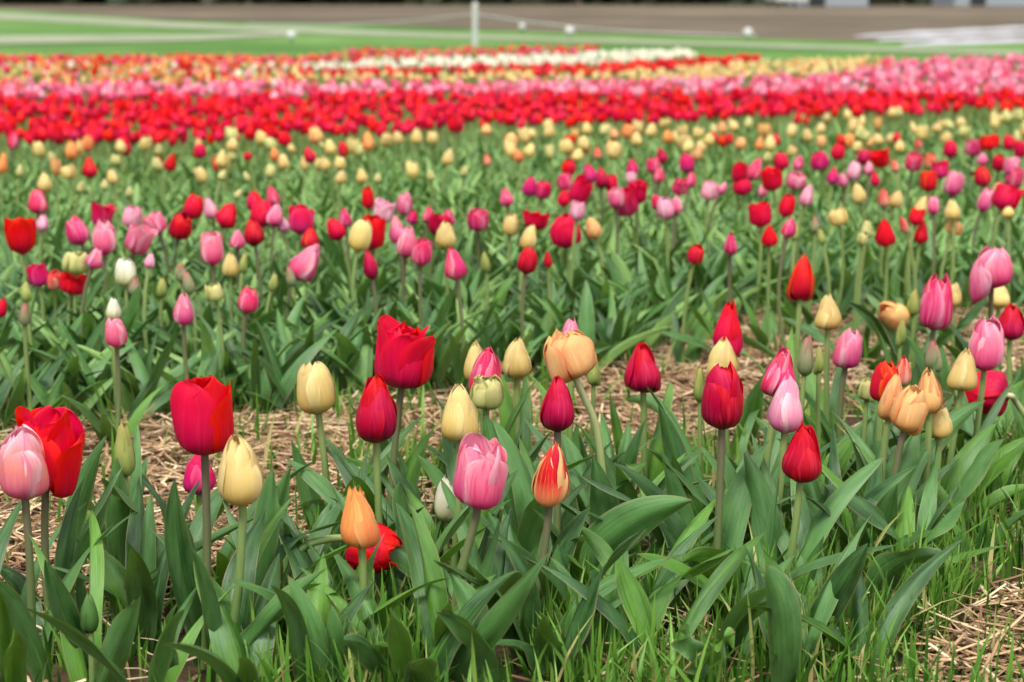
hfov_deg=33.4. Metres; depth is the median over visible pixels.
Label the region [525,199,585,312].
tulip
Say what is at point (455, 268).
tulip
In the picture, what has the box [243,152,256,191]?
tulip
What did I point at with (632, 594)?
tulip plant
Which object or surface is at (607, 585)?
tulip plant
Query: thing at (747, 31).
ball marker
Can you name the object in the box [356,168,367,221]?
tulip
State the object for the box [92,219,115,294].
tulip
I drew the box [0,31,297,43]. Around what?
path
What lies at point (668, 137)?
tulip
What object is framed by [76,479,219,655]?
tulip plant
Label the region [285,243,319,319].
tulip
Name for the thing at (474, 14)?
fence
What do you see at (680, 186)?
tulip
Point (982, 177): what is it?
tulip
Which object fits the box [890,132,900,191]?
tulip
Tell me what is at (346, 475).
tulip plant
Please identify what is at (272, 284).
tulip
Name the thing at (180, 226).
tulip
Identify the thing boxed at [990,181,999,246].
tulip
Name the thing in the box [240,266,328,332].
tulip
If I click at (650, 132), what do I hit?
tulip
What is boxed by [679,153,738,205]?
tulip
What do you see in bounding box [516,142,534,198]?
tulip
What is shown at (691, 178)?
tulip
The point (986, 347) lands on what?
tulip
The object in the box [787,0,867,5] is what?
shed
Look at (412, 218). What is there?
tulip
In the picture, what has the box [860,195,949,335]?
tulip
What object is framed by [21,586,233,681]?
tulip plant
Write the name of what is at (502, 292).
tulip
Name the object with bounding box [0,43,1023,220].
tulip field
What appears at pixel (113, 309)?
tulip
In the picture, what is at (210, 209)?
tulip
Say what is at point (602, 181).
tulip
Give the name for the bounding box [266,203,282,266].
tulip
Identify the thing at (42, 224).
tulip
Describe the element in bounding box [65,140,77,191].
tulip
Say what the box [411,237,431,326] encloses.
tulip
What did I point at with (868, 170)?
tulip
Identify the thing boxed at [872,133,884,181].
tulip
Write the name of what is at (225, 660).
tulip plant
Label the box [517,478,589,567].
tulip plant
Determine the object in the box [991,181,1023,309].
tulip
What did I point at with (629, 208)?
tulip
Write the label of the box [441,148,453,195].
tulip
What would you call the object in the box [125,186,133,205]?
tulip
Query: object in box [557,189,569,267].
tulip
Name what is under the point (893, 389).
tulip
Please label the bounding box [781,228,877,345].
tulip
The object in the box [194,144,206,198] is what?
tulip
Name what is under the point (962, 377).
tulip
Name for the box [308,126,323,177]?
tulip
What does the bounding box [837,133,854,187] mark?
tulip
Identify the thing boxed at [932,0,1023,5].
farm building
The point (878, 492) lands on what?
tulip plant
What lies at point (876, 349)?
tulip
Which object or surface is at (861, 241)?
tulip
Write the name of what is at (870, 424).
tulip plant
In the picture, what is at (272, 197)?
tulip
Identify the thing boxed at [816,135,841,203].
tulip
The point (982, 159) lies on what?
tulip
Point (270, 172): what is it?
tulip
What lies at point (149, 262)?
tulip
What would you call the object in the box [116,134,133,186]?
tulip
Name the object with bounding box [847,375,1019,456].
tulip plant
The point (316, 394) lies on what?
tulip
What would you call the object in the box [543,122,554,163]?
tulip
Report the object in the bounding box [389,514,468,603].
tulip plant
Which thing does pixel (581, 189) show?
tulip
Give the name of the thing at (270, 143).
tulip
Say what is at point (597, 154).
tulip
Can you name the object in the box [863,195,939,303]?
tulip
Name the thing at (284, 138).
tulip
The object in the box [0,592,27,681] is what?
tulip plant
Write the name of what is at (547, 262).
tulip
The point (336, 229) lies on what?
tulip
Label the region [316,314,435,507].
tulip
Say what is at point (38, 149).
tulip
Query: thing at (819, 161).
tulip
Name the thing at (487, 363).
tulip
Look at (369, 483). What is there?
tulip plant
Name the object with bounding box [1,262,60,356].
tulip
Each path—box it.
[0,12,1023,54]
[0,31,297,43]
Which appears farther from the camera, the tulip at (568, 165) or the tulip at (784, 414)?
the tulip at (568, 165)
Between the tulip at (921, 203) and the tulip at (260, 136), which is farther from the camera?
the tulip at (260, 136)
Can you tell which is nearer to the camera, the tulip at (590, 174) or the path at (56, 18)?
the tulip at (590, 174)
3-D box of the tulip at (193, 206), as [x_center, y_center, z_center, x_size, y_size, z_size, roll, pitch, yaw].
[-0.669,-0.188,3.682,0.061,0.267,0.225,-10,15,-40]
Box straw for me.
[0,298,1023,681]
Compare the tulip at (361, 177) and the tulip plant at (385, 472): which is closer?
the tulip plant at (385, 472)
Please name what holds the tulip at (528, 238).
on the ground at (188, 672)
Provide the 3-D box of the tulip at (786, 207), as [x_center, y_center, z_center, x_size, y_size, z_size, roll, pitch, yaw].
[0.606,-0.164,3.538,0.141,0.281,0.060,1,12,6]
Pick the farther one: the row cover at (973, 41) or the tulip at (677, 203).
the row cover at (973, 41)
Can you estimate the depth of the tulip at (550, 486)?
1.80 m
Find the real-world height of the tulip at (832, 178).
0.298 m
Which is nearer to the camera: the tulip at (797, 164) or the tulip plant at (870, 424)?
the tulip plant at (870, 424)
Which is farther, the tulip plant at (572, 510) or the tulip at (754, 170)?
the tulip at (754, 170)
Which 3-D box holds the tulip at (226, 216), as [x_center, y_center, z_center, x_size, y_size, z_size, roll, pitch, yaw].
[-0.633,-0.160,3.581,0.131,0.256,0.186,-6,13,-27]
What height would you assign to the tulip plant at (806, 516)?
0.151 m
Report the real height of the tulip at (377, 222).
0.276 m
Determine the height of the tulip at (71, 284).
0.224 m
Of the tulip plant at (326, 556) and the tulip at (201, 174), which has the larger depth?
the tulip at (201, 174)
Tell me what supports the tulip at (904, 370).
on the ground at (188, 672)
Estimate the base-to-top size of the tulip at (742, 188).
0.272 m
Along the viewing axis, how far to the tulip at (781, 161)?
4.31 m
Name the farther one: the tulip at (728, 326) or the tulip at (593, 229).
the tulip at (593, 229)
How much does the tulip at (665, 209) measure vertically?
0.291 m
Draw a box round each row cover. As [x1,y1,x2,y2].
[852,26,1023,36]
[873,32,1023,40]
[898,38,1023,45]
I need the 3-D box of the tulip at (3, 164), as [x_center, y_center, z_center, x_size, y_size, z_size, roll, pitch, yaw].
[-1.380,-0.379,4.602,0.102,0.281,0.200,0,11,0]
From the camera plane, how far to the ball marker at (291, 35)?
23.75 m
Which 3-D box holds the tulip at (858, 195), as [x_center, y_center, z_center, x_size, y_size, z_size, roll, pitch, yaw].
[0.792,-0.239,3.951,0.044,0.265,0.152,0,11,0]
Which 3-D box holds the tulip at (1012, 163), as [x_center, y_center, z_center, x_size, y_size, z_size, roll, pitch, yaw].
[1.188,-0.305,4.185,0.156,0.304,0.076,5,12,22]
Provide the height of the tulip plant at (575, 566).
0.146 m
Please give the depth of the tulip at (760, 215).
3.40 m
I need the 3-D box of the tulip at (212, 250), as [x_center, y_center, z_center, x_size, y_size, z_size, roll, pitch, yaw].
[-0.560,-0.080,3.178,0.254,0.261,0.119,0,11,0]
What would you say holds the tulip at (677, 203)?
on the ground at (188, 672)
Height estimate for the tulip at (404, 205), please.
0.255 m
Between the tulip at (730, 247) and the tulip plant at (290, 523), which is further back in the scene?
the tulip at (730, 247)
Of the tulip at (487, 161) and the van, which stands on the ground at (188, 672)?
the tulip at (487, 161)
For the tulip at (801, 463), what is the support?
on the ground at (188, 672)
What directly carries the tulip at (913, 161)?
on the ground at (188, 672)
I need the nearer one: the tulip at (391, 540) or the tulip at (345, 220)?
the tulip at (391, 540)
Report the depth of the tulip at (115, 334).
2.54 m
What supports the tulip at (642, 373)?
on the ground at (188, 672)
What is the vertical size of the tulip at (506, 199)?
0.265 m
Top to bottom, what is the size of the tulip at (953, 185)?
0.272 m
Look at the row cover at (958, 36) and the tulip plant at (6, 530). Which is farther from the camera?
the row cover at (958, 36)
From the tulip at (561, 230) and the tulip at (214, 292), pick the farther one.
the tulip at (561, 230)
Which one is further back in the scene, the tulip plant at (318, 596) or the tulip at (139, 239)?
the tulip at (139, 239)
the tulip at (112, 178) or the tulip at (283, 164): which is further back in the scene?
the tulip at (283, 164)
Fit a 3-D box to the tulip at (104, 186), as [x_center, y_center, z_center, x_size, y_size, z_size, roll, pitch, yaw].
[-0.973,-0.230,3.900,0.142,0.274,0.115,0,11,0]
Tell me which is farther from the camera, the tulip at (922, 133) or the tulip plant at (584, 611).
the tulip at (922, 133)
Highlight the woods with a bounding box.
[0,0,931,4]
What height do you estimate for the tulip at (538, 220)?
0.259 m
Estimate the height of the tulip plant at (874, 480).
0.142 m
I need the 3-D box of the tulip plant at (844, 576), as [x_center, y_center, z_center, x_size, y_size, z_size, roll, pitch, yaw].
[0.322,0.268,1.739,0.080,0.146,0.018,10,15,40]
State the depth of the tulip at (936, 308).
2.65 m
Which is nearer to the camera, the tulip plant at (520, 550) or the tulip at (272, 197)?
the tulip plant at (520, 550)
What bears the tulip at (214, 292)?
on the ground at (188, 672)
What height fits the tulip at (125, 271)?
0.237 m
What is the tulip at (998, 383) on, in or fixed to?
on the ground at (188, 672)
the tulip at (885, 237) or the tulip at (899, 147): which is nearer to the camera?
the tulip at (885, 237)
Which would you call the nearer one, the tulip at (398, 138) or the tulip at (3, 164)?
the tulip at (3, 164)
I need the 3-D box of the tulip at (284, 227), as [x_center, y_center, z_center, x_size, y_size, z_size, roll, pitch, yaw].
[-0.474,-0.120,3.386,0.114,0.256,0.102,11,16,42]
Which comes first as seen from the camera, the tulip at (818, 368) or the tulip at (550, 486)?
the tulip at (550, 486)
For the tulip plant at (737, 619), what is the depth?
1.71 m
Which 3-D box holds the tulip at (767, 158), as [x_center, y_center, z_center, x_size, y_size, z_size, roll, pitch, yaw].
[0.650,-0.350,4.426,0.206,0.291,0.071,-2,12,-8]
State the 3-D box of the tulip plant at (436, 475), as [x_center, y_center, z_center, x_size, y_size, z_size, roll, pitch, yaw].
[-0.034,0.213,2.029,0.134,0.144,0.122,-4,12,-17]
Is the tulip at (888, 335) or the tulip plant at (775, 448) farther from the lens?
the tulip at (888, 335)
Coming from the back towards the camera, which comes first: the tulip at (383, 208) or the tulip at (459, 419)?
the tulip at (383, 208)
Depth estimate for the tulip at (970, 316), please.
3.33 m
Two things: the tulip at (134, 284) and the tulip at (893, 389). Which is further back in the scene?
the tulip at (134, 284)
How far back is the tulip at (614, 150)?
4.65 m
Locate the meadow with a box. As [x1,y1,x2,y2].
[0,9,1023,64]
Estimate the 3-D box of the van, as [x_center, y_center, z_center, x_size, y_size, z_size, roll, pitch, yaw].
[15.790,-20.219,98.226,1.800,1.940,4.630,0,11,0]
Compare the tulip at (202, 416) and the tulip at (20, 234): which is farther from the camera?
the tulip at (20, 234)
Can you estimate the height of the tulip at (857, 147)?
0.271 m
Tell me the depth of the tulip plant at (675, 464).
2.03 m
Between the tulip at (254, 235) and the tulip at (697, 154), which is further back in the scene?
the tulip at (697, 154)
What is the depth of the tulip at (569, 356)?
2.03 m
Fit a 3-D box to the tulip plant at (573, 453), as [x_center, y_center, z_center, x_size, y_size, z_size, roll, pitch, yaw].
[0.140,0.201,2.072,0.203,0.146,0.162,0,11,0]
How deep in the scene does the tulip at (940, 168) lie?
4.13 m
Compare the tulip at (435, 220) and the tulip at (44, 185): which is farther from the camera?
the tulip at (44, 185)
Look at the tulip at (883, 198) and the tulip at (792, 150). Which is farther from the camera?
the tulip at (792, 150)
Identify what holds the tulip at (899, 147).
on the ground at (188, 672)
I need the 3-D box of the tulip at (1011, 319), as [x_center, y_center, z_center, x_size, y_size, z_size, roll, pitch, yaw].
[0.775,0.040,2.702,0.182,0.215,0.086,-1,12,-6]
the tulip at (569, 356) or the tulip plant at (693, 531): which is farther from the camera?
the tulip at (569, 356)
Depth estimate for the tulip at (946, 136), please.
5.33 m
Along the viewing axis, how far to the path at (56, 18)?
29.20 m
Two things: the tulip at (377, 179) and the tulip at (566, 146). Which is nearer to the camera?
the tulip at (377, 179)
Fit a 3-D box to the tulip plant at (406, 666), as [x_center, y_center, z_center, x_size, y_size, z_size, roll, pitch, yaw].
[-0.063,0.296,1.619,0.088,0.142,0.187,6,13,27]
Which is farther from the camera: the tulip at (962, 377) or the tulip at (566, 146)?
the tulip at (566, 146)
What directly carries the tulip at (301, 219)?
on the ground at (188, 672)
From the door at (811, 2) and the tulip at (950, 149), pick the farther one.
the door at (811, 2)
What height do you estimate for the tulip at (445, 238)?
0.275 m
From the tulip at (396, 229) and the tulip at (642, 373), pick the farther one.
the tulip at (396, 229)
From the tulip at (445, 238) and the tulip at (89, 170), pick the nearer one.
the tulip at (445, 238)
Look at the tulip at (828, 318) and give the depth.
2.46 m
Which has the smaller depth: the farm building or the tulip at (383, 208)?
the tulip at (383, 208)
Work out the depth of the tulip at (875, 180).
4.20 m
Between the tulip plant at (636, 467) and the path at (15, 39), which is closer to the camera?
the tulip plant at (636, 467)
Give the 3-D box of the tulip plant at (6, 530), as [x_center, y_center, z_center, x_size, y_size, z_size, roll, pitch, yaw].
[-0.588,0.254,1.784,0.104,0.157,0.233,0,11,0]
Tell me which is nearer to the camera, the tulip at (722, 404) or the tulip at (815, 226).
the tulip at (722, 404)
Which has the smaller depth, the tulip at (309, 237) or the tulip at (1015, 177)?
the tulip at (309, 237)
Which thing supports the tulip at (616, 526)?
on the ground at (188, 672)
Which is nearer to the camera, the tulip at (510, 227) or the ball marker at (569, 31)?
the tulip at (510, 227)
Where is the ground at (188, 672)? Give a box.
[0,0,1023,681]
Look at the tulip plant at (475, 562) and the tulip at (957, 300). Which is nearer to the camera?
the tulip plant at (475, 562)
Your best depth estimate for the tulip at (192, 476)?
1.98 m
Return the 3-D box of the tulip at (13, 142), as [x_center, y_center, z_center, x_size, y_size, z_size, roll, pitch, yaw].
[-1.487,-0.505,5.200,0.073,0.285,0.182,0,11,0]
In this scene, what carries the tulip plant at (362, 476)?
on the ground at (188, 672)
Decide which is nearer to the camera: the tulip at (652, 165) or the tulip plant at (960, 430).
the tulip plant at (960, 430)
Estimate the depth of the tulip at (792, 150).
4.87 m
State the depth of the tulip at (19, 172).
4.28 m
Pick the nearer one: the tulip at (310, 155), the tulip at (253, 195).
the tulip at (253, 195)
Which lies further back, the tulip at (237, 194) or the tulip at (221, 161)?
the tulip at (221, 161)
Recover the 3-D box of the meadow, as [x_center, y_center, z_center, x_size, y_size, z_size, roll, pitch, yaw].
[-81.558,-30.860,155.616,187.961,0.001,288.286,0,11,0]
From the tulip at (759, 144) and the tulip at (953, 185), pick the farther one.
the tulip at (759, 144)
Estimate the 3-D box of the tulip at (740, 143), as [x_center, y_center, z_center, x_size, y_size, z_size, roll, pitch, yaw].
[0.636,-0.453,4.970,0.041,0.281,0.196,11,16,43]
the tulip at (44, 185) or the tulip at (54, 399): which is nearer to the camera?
the tulip at (54, 399)
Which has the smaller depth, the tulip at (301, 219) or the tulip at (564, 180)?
the tulip at (301, 219)
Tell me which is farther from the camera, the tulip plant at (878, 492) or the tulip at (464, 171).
the tulip at (464, 171)
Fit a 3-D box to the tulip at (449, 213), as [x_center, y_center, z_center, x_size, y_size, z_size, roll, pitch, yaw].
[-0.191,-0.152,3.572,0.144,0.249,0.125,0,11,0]
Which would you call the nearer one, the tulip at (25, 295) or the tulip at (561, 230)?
the tulip at (25, 295)
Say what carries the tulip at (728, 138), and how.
on the ground at (188, 672)
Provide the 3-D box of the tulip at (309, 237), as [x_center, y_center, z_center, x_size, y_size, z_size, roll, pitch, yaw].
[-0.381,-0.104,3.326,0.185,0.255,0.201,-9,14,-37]
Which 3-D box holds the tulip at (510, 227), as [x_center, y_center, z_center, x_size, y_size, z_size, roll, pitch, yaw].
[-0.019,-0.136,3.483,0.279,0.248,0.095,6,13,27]
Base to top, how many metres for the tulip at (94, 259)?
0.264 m
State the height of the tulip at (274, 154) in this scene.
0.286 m
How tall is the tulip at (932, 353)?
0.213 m
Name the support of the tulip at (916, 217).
on the ground at (188, 672)
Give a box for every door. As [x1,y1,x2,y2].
[808,0,824,5]
[970,0,985,5]
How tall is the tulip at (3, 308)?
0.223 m
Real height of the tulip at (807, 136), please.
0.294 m
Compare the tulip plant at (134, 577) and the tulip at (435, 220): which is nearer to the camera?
the tulip plant at (134, 577)
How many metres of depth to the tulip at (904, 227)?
3.17 m
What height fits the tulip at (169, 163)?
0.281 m
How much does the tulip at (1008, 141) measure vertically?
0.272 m
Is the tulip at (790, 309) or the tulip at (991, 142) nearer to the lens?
the tulip at (790, 309)
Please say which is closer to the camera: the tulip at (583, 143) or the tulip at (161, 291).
the tulip at (161, 291)
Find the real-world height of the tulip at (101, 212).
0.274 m
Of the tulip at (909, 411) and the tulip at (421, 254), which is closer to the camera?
the tulip at (909, 411)
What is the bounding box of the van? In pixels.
[765,0,807,6]
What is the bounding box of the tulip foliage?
[0,115,1023,436]
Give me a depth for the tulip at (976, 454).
2.11 m
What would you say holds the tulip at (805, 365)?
on the ground at (188, 672)
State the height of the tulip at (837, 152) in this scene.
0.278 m
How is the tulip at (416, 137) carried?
on the ground at (188, 672)
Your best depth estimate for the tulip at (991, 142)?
4.80 m
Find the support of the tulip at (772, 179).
on the ground at (188, 672)
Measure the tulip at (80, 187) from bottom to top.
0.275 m
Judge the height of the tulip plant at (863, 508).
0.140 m
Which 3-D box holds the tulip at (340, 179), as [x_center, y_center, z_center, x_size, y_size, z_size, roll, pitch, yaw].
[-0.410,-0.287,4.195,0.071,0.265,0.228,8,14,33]
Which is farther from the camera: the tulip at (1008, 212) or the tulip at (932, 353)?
the tulip at (1008, 212)
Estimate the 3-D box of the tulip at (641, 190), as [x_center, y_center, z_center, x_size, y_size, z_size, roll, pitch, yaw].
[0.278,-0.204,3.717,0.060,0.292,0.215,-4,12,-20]
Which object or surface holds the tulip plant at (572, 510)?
on the ground at (188, 672)
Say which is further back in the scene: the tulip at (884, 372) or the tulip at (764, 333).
the tulip at (764, 333)
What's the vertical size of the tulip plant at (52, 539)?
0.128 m
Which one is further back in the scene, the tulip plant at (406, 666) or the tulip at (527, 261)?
the tulip at (527, 261)
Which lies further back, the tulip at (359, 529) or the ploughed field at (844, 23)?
the ploughed field at (844, 23)
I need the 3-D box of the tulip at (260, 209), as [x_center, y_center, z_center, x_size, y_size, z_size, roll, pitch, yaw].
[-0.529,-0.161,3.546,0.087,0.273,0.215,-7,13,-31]
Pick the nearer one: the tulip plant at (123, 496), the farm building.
the tulip plant at (123, 496)
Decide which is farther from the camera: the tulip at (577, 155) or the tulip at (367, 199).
the tulip at (577, 155)
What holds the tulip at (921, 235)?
on the ground at (188, 672)
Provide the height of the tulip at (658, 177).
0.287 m
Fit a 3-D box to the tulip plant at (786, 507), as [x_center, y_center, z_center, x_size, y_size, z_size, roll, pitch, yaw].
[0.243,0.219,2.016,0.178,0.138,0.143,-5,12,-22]
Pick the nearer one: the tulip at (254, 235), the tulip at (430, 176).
the tulip at (254, 235)
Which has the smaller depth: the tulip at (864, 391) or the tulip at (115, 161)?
the tulip at (864, 391)
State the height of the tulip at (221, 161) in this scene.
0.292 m
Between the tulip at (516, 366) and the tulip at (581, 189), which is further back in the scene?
the tulip at (581, 189)
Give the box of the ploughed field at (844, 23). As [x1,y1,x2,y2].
[0,3,1023,40]
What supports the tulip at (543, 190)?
on the ground at (188, 672)
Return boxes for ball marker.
[286,31,295,43]
[519,23,524,34]
[565,27,574,38]
[743,28,752,40]
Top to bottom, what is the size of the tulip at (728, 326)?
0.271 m
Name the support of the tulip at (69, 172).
on the ground at (188, 672)
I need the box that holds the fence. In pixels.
[248,2,756,45]
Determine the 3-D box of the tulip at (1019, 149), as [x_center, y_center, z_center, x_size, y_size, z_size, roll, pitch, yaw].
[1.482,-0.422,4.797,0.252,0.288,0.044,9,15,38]
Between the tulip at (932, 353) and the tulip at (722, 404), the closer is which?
the tulip at (722, 404)
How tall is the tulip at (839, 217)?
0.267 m
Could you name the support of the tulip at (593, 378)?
on the ground at (188, 672)
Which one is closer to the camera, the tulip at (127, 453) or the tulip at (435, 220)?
the tulip at (127, 453)
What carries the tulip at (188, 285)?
on the ground at (188, 672)
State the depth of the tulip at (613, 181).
4.06 m
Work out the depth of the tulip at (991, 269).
2.72 m
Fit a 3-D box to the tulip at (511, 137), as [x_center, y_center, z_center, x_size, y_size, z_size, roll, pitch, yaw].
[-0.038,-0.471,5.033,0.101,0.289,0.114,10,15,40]
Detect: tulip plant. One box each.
[0,500,21,571]
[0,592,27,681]
[21,502,86,605]
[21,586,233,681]
[52,477,155,600]
[61,478,227,597]
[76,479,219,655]
[149,529,350,638]
[162,553,279,681]
[216,508,340,586]
[229,519,448,623]
[270,551,374,681]
[278,501,345,574]
[297,545,396,676]
[313,435,387,525]
[333,488,488,627]
[337,447,423,563]
[338,451,450,556]
[342,440,445,524]
[349,429,403,495]
[386,455,511,555]
[387,570,517,681]
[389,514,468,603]
[416,454,462,527]
[434,557,672,668]
[436,568,509,681]
[441,479,522,638]
[459,501,685,623]
[491,537,672,581]
[495,528,646,681]
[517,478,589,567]
[521,533,764,675]
[525,424,660,464]
[532,508,600,583]
[550,421,610,448]
[550,547,734,661]
[561,432,714,510]
[561,492,805,567]
[578,425,642,550]
[579,439,645,526]
[581,499,718,603]
[600,410,635,487]
[609,391,622,451]
[625,459,813,546]
[626,394,680,426]
[637,537,895,620]
[664,455,778,531]
[671,455,725,508]
[671,565,801,681]
[717,554,795,672]
[728,430,845,472]
[741,537,962,679]
[742,511,873,680]
[752,415,855,468]
[764,426,826,528]
[777,479,866,599]
[784,441,932,557]
[803,425,918,554]
[810,543,867,639]
[819,449,939,579]
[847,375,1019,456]
[860,405,873,447]
[887,453,1023,561]
[893,478,1009,581]
[955,390,1023,440]
[957,428,1015,484]
[988,460,1023,513]
[995,380,1023,439]
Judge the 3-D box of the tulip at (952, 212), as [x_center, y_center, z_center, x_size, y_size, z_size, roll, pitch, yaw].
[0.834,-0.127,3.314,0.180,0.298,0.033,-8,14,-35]
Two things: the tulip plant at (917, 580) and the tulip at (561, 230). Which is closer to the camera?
the tulip plant at (917, 580)
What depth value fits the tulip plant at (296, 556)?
1.78 m
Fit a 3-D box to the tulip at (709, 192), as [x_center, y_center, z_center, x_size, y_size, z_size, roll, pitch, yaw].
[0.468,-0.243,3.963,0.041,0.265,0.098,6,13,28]
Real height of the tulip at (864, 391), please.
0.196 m
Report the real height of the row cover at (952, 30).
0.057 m
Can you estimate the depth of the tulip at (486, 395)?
2.06 m
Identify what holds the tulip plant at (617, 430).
on the ground at (188, 672)
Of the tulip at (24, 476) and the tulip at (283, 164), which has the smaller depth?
the tulip at (24, 476)
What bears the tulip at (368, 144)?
on the ground at (188, 672)
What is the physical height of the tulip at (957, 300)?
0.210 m
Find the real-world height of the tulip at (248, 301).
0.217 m
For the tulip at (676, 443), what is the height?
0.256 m
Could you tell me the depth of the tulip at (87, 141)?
5.08 m
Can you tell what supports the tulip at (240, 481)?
on the ground at (188, 672)
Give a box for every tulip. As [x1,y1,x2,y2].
[0,140,45,212]
[0,152,7,213]
[0,297,110,431]
[0,405,253,648]
[0,424,137,655]
[0,509,140,681]
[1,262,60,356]
[1,281,81,389]
[4,217,63,291]
[7,130,18,182]
[15,164,23,212]
[18,302,76,410]
[27,188,47,254]
[34,271,86,348]
[36,213,48,262]
[37,172,70,262]
[40,275,141,351]
[46,268,60,342]
[47,151,60,189]
[57,317,185,454]
[60,164,76,214]
[61,251,92,338]
[62,420,192,588]
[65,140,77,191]
[65,215,93,298]
[74,181,85,250]
[78,297,172,424]
[79,248,102,336]
[81,134,93,192]
[82,156,97,201]
[91,201,117,271]
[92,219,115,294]
[100,179,108,205]
[102,252,154,374]
[106,169,173,245]
[110,154,128,205]
[115,258,180,354]
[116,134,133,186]
[122,205,154,288]
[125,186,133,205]
[125,223,158,260]
[136,211,191,284]
[139,135,151,191]
[141,210,170,279]
[142,143,163,196]
[142,454,317,576]
[147,231,223,307]
[147,262,190,356]
[152,276,216,367]
[162,153,195,229]
[164,375,295,669]
[165,192,203,271]
[167,270,198,376]
[169,432,327,681]
[171,197,220,273]
[173,292,219,379]
[189,466,402,589]
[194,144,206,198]
[194,166,211,224]
[196,229,258,314]
[197,251,238,332]
[199,286,321,401]
[204,282,234,411]
[213,169,250,258]
[215,150,238,221]
[215,203,236,276]
[223,189,241,253]
[226,136,266,195]
[226,198,272,283]
[226,273,312,327]
[228,190,260,255]
[232,218,264,301]
[236,217,290,286]
[239,253,309,321]
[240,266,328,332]
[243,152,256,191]
[243,171,251,191]
[255,130,299,181]
[256,137,282,196]
[257,225,337,302]
[258,130,291,173]
[264,163,275,246]
[266,186,301,249]
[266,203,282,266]
[270,147,278,188]
[274,203,314,269]
[277,154,289,215]
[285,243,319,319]
[286,371,396,571]
[287,485,386,681]
[291,361,424,529]
[304,147,354,213]
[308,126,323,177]
[313,158,335,230]
[315,207,351,289]
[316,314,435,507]
[324,139,336,197]
[327,218,389,312]
[329,219,371,315]
[330,383,518,602]
[331,213,385,309]
[334,156,345,220]
[334,170,346,215]
[338,141,348,186]
[344,432,548,681]
[350,130,374,195]
[354,249,378,346]
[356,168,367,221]
[357,197,405,286]
[362,185,388,256]
[371,469,454,593]
[373,172,381,251]
[380,132,392,168]
[380,169,434,255]
[389,208,454,263]
[389,214,403,284]
[392,130,404,177]
[395,210,418,293]
[395,211,495,285]
[396,225,415,317]
[397,192,412,228]
[399,206,431,266]
[406,165,485,222]
[410,128,422,172]
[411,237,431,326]
[412,346,580,466]
[416,221,456,341]
[426,130,438,170]
[438,374,605,507]
[440,252,516,318]
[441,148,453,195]
[444,247,536,393]
[461,209,576,318]
[463,213,558,297]
[464,208,488,271]
[464,339,536,433]
[472,176,536,260]
[479,318,624,464]
[482,375,691,571]
[483,154,491,203]
[487,441,589,644]
[490,224,558,318]
[495,251,565,363]
[498,337,531,451]
[499,187,537,257]
[500,132,517,184]
[511,213,607,294]
[513,148,523,197]
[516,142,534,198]
[517,246,612,386]
[524,328,695,541]
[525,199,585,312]
[529,362,600,461]
[534,180,550,257]
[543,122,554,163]
[557,172,571,212]
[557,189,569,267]
[558,148,582,210]
[559,138,572,184]
[561,158,575,212]
[568,174,608,237]
[577,135,589,204]
[581,121,592,163]
[581,361,768,608]
[583,163,597,221]
[586,217,639,295]
[593,141,621,209]
[593,146,601,195]
[595,167,608,223]
[605,173,625,237]
[606,182,638,255]
[607,187,624,254]
[619,124,635,178]
[624,342,673,491]
[626,158,679,218]
[626,171,636,217]
[629,178,647,277]
[630,132,642,179]
[633,157,659,214]
[644,123,656,159]
[644,365,704,469]
[645,129,673,174]
[647,337,738,502]
[648,194,670,275]
[653,166,692,240]
[656,146,668,196]
[657,196,701,299]
[659,232,737,350]
[670,244,721,371]
[671,195,681,268]
[672,177,688,242]
[674,132,691,175]
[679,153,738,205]
[680,182,726,241]
[683,171,721,233]
[687,375,802,545]
[689,146,702,173]
[691,201,771,326]
[699,346,824,522]
[701,180,718,228]
[702,133,714,184]
[713,299,765,462]
[716,121,726,153]
[722,133,732,181]
[727,151,771,219]
[727,225,777,355]
[732,161,747,230]
[733,178,751,244]
[735,137,745,161]
[740,158,761,232]
[741,252,814,397]
[742,218,818,358]
[744,421,941,606]
[745,184,812,314]
[746,166,782,263]
[752,215,819,335]
[754,136,763,202]
[755,185,766,240]
[759,345,924,481]
[766,335,874,503]
[770,193,836,313]
[772,171,806,218]
[773,133,780,154]
[773,152,788,219]
[777,384,965,568]
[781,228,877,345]
[782,232,919,371]
[784,225,852,335]
[785,144,797,193]
[788,155,802,216]
[796,293,841,459]
[797,328,884,455]
[802,128,812,170]
[810,151,829,221]
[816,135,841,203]
[825,149,870,229]
[826,143,854,206]
[826,167,849,253]
[828,206,880,330]
[832,367,942,485]
[835,360,984,511]
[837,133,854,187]
[838,173,884,227]
[840,190,905,306]
[845,160,860,215]
[846,288,919,386]
[851,141,862,184]
[851,183,866,222]
[857,219,885,364]
[858,377,898,454]
[859,170,936,228]
[859,216,917,361]
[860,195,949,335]
[863,161,873,219]
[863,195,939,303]
[865,220,927,336]
[868,316,938,385]
[870,147,889,193]
[870,171,880,221]
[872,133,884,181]
[872,373,920,531]
[875,219,919,341]
[878,188,889,252]
[878,207,970,342]
[878,297,968,387]
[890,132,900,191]
[890,405,1003,539]
[891,160,900,234]
[892,139,916,195]
[896,356,953,434]
[903,221,1005,343]
[904,338,941,387]
[905,150,921,209]
[905,198,965,337]
[906,272,978,409]
[906,282,961,400]
[912,140,956,191]
[914,139,948,195]
[916,124,928,161]
[916,286,1023,384]
[920,348,1023,523]
[924,153,936,215]
[931,160,966,228]
[938,302,1023,433]
[940,131,951,160]
[943,170,1012,242]
[949,244,1012,369]
[957,315,1023,515]
[962,154,1005,207]
[964,138,980,191]
[965,367,1023,436]
[972,187,1020,276]
[974,165,991,249]
[976,153,997,215]
[979,133,999,185]
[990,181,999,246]
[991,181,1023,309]
[1001,206,1023,311]
[1002,134,1015,157]
[1003,156,1019,241]
[1005,166,1023,249]
[1014,140,1023,189]

